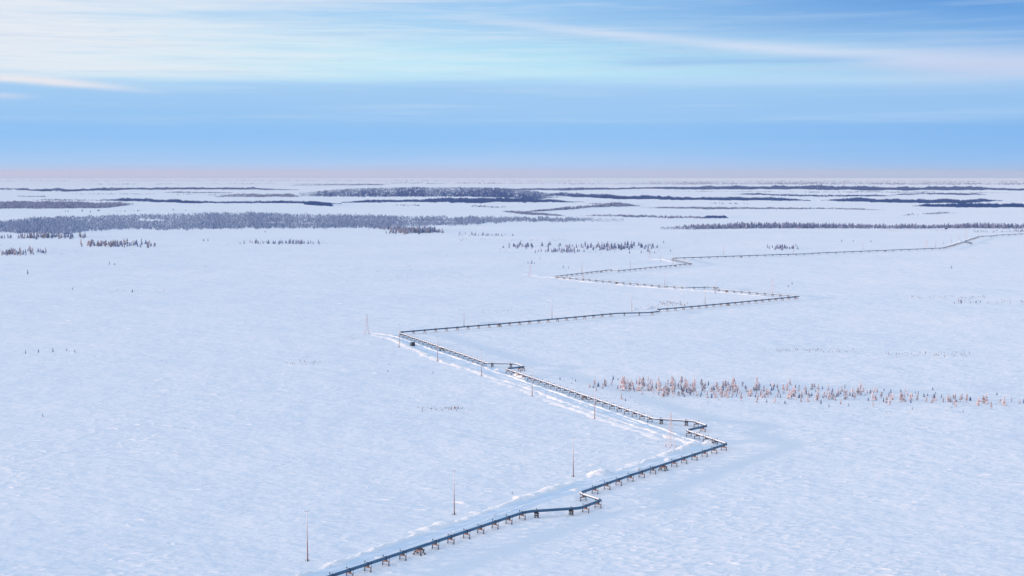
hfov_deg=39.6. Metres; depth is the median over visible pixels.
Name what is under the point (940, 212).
forest
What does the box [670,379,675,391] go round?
larch tree
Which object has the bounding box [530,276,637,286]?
snow bank
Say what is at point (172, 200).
forest
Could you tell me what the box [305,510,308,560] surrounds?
power mast
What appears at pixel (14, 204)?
forest
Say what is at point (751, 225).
forest
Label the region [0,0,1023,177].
sky
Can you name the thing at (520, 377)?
snow bank
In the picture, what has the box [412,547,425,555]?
pipe support
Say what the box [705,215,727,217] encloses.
forest
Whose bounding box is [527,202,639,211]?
forest
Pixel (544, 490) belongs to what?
snow bank
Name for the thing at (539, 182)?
forest
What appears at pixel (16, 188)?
forest
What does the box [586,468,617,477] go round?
snow bank
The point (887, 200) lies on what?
forest
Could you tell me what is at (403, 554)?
pipe support
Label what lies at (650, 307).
snow bank
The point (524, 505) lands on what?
snow bank
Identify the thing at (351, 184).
forest
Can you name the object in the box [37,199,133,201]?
forest
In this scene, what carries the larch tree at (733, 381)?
on the ground
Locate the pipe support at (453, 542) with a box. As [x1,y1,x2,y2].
[447,533,454,543]
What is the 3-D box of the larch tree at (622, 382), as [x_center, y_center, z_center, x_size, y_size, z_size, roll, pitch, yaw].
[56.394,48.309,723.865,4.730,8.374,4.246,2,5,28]
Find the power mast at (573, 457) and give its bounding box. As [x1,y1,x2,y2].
[571,437,574,476]
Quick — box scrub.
[0,229,1022,545]
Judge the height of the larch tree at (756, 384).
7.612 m
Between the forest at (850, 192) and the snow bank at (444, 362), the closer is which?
the snow bank at (444, 362)
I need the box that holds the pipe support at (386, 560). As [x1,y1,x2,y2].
[382,555,389,565]
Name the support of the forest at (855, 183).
on the ground
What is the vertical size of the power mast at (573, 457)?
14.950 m
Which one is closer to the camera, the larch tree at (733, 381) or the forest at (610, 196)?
the larch tree at (733, 381)
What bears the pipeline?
on the pipe support at (386, 560)
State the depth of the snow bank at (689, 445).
567.38 m
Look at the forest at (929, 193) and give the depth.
7617.10 m
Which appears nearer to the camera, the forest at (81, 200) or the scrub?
the scrub
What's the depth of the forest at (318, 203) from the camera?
5004.57 m
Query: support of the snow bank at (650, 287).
on the ground
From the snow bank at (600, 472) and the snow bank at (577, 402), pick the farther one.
the snow bank at (577, 402)
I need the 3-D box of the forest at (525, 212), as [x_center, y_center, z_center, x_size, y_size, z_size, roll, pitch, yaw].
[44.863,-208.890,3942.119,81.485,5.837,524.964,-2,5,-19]
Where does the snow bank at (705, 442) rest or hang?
on the ground
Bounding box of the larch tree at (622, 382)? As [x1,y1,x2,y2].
[618,377,627,389]
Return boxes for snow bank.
[290,457,659,575]
[323,562,348,566]
[370,333,702,442]
[372,334,688,443]
[397,344,463,368]
[407,521,454,533]
[429,465,651,541]
[465,321,495,324]
[469,506,495,513]
[489,380,665,439]
[504,377,685,439]
[512,373,526,379]
[512,483,568,500]
[524,274,767,296]
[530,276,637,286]
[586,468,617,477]
[625,462,643,465]
[631,306,654,309]
[656,441,699,456]
[701,438,726,444]
[702,442,720,446]
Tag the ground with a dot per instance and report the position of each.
(226, 284)
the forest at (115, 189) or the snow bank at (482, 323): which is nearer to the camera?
the snow bank at (482, 323)
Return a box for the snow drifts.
[0,268,1023,575]
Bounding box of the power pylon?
[664,413,676,446]
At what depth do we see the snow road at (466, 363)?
770.28 m
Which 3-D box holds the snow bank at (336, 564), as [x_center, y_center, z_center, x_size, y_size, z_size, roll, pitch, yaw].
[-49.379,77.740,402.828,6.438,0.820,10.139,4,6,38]
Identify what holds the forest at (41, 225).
on the ground
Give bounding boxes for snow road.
[306,445,718,575]
[390,335,702,445]
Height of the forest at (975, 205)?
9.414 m
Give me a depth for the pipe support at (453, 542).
423.94 m
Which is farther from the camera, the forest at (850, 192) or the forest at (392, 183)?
the forest at (392, 183)
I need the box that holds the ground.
[0,178,1023,575]
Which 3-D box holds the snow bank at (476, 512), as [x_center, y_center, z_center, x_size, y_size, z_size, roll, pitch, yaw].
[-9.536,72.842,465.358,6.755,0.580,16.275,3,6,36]
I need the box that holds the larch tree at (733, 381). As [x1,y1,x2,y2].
[731,377,736,387]
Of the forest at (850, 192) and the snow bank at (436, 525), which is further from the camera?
the forest at (850, 192)
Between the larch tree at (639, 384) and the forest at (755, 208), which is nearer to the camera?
the larch tree at (639, 384)
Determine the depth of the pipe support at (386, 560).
400.20 m
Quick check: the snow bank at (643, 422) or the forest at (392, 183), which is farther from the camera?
the forest at (392, 183)
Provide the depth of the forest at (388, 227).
2799.58 m
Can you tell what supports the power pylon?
on the ground
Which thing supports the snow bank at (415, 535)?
on the ground
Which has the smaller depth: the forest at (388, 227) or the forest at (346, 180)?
the forest at (388, 227)
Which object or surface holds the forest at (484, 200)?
on the ground
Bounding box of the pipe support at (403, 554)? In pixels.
[399,549,406,560]
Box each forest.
[0,188,29,189]
[0,200,132,208]
[0,211,623,233]
[8,180,637,181]
[16,187,294,191]
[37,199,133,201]
[60,182,616,184]
[101,197,340,203]
[165,191,229,192]
[218,193,298,196]
[302,186,564,198]
[304,201,332,206]
[314,184,382,184]
[342,197,579,202]
[375,224,440,232]
[398,182,657,183]
[503,210,560,215]
[508,186,678,190]
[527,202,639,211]
[544,192,608,196]
[576,194,810,200]
[580,214,723,218]
[616,180,1022,184]
[631,184,1023,190]
[644,206,883,209]
[660,221,1023,229]
[677,190,999,192]
[678,182,1022,184]
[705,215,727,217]
[742,193,892,196]
[822,197,1002,202]
[891,192,983,194]
[907,211,953,215]
[912,203,1023,207]
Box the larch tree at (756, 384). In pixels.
[754,377,758,389]
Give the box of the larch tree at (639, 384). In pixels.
[635,377,642,390]
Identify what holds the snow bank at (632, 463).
on the ground
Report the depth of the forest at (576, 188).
10207.47 m
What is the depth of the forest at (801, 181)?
17364.74 m
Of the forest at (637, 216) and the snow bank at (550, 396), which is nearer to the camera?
the snow bank at (550, 396)
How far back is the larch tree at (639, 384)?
723.40 m
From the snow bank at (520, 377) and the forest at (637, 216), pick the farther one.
the forest at (637, 216)
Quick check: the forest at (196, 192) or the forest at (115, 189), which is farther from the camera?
the forest at (115, 189)
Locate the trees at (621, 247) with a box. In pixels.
[0,227,1023,416]
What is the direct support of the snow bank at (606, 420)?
on the ground
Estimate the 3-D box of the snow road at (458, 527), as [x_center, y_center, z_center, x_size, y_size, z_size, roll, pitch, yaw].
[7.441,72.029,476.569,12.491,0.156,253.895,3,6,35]
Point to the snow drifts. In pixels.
(784, 526)
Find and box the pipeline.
[327,234,1013,575]
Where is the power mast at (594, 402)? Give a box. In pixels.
[593,387,594,418]
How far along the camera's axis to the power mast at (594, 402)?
639.07 m
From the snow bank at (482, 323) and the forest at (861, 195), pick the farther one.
the forest at (861, 195)
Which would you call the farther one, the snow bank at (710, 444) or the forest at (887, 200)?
the forest at (887, 200)

